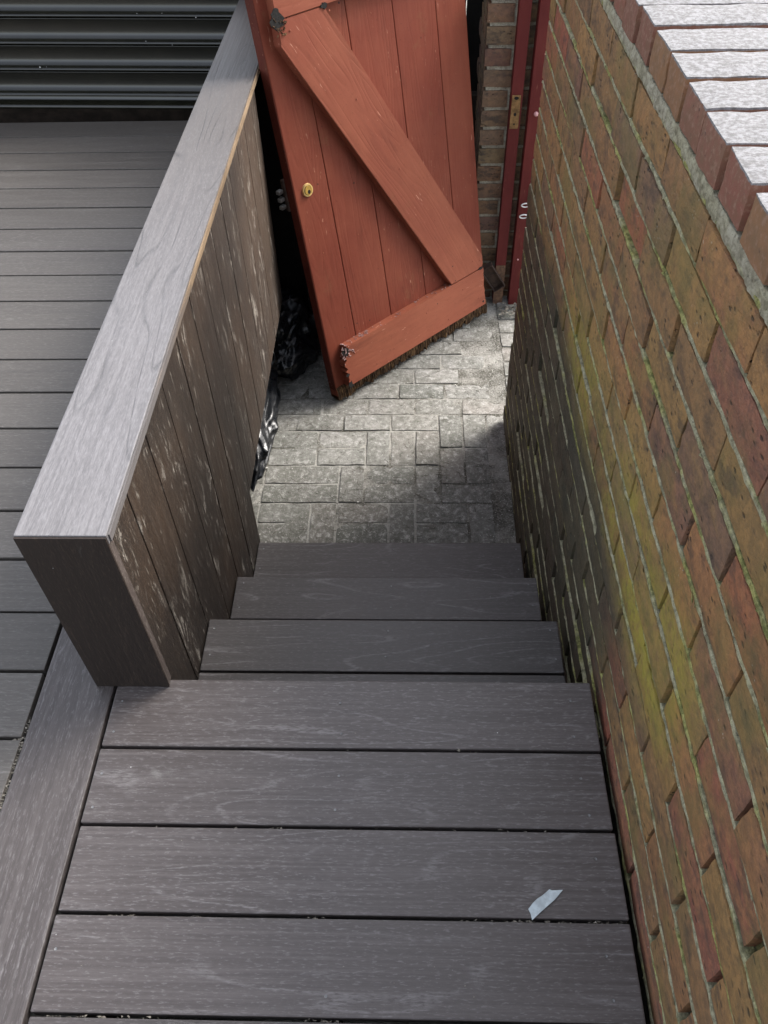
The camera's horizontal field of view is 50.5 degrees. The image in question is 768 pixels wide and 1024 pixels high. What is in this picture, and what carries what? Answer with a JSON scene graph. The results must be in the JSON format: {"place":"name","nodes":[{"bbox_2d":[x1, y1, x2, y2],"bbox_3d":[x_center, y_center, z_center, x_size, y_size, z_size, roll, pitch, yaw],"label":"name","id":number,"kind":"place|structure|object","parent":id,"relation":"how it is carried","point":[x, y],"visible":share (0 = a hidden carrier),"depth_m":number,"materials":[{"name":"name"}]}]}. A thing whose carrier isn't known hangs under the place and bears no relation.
{"place":"outdoors","nodes":[
{"label":"outdoors","id":0,"kind":"place"},
{"bbox_2d":[30,0,544,1023],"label":"ground","id":1,"kind":"structure","parent":0,"point":[498,470],"depth_m":3.12,"materials":[{"name":"grey stone"}]},
{"bbox_2d":[0,91,476,135],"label":"backing wall","id":2,"kind":"structure","parent":1,"relation":"on","point":[51,115],"depth_m":3.52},
{"bbox_2d":[0,0,238,109],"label":"roller shutter","id":3,"kind":"object","parent":2,"relation":"attached to","point":[107,54],"visible":0.73,"depth_m":3.28,"materials":[{"name":"black metal"}]},
{"bbox_2d":[0,121,645,1023],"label":"deck","id":4,"kind":"structure","parent":1,"relation":"on","point":[162,793],"depth_m":1.45,"materials":[{"name":"grey wood"}]},
{"bbox_2d":[13,0,281,686],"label":"fence","id":5,"kind":"object","parent":4,"relation":"on","point":[136,538],"visible":0.9,"depth_m":1.76,"materials":[{"name":"grey wood"}]},
{"bbox_2d":[0,704,626,1022],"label":"dry crumbs","id":6,"kind":"object","parent":4,"relation":"on","point":[1,803],"visible":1,"depth_m":1.34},
{"bbox_2d":[529,889,561,919],"bbox_3d":[0.265,0.643,1.345,0.073,0.003,0.019,-30,54,-23],"label":"tape scrap","id":7,"kind":"object","parent":4,"relation":"on","point":[541,903],"visible":1,"depth_m":1.34,"materials":[{"name":"plastic"}]},
{"bbox_2d":[198,543,565,682],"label":"steps","id":8,"kind":"structure","parent":1,"relation":"on","point":[427,612],"depth_m":2.17,"materials":[{"name":"grey wood"}]},
{"bbox_2d":[474,0,537,296],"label":"brick pier","id":9,"kind":"structure","parent":1,"relation":"on","point":[497,25],"depth_m":3.22,"materials":[{"name":"brown brick"}]},
{"bbox_2d":[492,0,550,304],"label":"door jamb","id":10,"kind":"object","parent":9,"relation":"attached to","point":[519,67],"depth_m":3.21,"materials":[{"name":"red paint"}]},
{"bbox_2d":[482,261,504,291],"bbox_3d":[0.486,-1.053,3.646,0.056,0.140,0.030,-26,50,21],"label":"metal bracket","id":11,"kind":"object","parent":10,"relation":"attached to","point":[493,278],"visible":0.83,"depth_m":3.65,"materials":[{"name":"metal"}]},
{"bbox_2d":[503,0,767,1023],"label":"brick wall","id":12,"kind":"structure","parent":1,"relation":"on","point":[635,416],"depth_m":1.22,"materials":[{"name":"brown brick"}]},
{"bbox_2d":[250,295,515,542],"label":"paving","id":13,"kind":"structure","parent":0,"point":[293,518],"depth_m":3.13,"materials":[{"name":"grey stone"}]},
{"bbox_2d":[250,368,280,488],"bbox_3d":[-0.536,-0.412,3.182,0.260,0.207,0.834,-3,48,-1],"label":"bin bag","id":14,"kind":"object","parent":13,"relation":"on","point":[266,441],"visible":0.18,"depth_m":3.07,"materials":[{"name":"black plastic"}]},
{"bbox_2d":[271,284,319,377],"bbox_3d":[-0.450,-0.769,3.421,0.362,0.298,0.437,8,49,9],"label":"bin bag","id":15,"kind":"object","parent":13,"relation":"on","point":[296,347],"visible":0.44,"depth_m":3.34,"materials":[{"name":"black plastic"}]},
{"bbox_2d":[245,0,486,400],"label":"door","id":16,"kind":"structure","parent":13,"relation":"on","point":[369,103],"depth_m":2.96,"materials":[{"name":"red paint"}]},
{"bbox_2d":[254,0,483,305],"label":"black hoarding","id":17,"kind":"object","parent":13,"relation":"on","point":[290,267],"visible":0.02,"depth_m":3.28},
{"bbox_2d":[254,303,513,542],"bbox_3d":[-0.008,-0.399,3.284,1.025,0.007,1.555,0,48,2],"label":"grit","id":18,"kind":"object","parent":13,"relation":"on","point":[448,447],"visible":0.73,"depth_m":3.15,"materials":[{"name":"grey gravel"}]},
{"bbox_2d":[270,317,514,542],"bbox_3d":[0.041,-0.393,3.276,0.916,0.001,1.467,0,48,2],"label":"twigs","id":19,"kind":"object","parent":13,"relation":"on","point":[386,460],"visible":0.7,"depth_m":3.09,"materials":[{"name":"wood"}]},
{"bbox_2d":[498,302,515,317],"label":"dead leaves","id":20,"kind":"object","parent":13,"relation":"on","point":[506,308],"visible":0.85,"depth_m":3.73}
]}

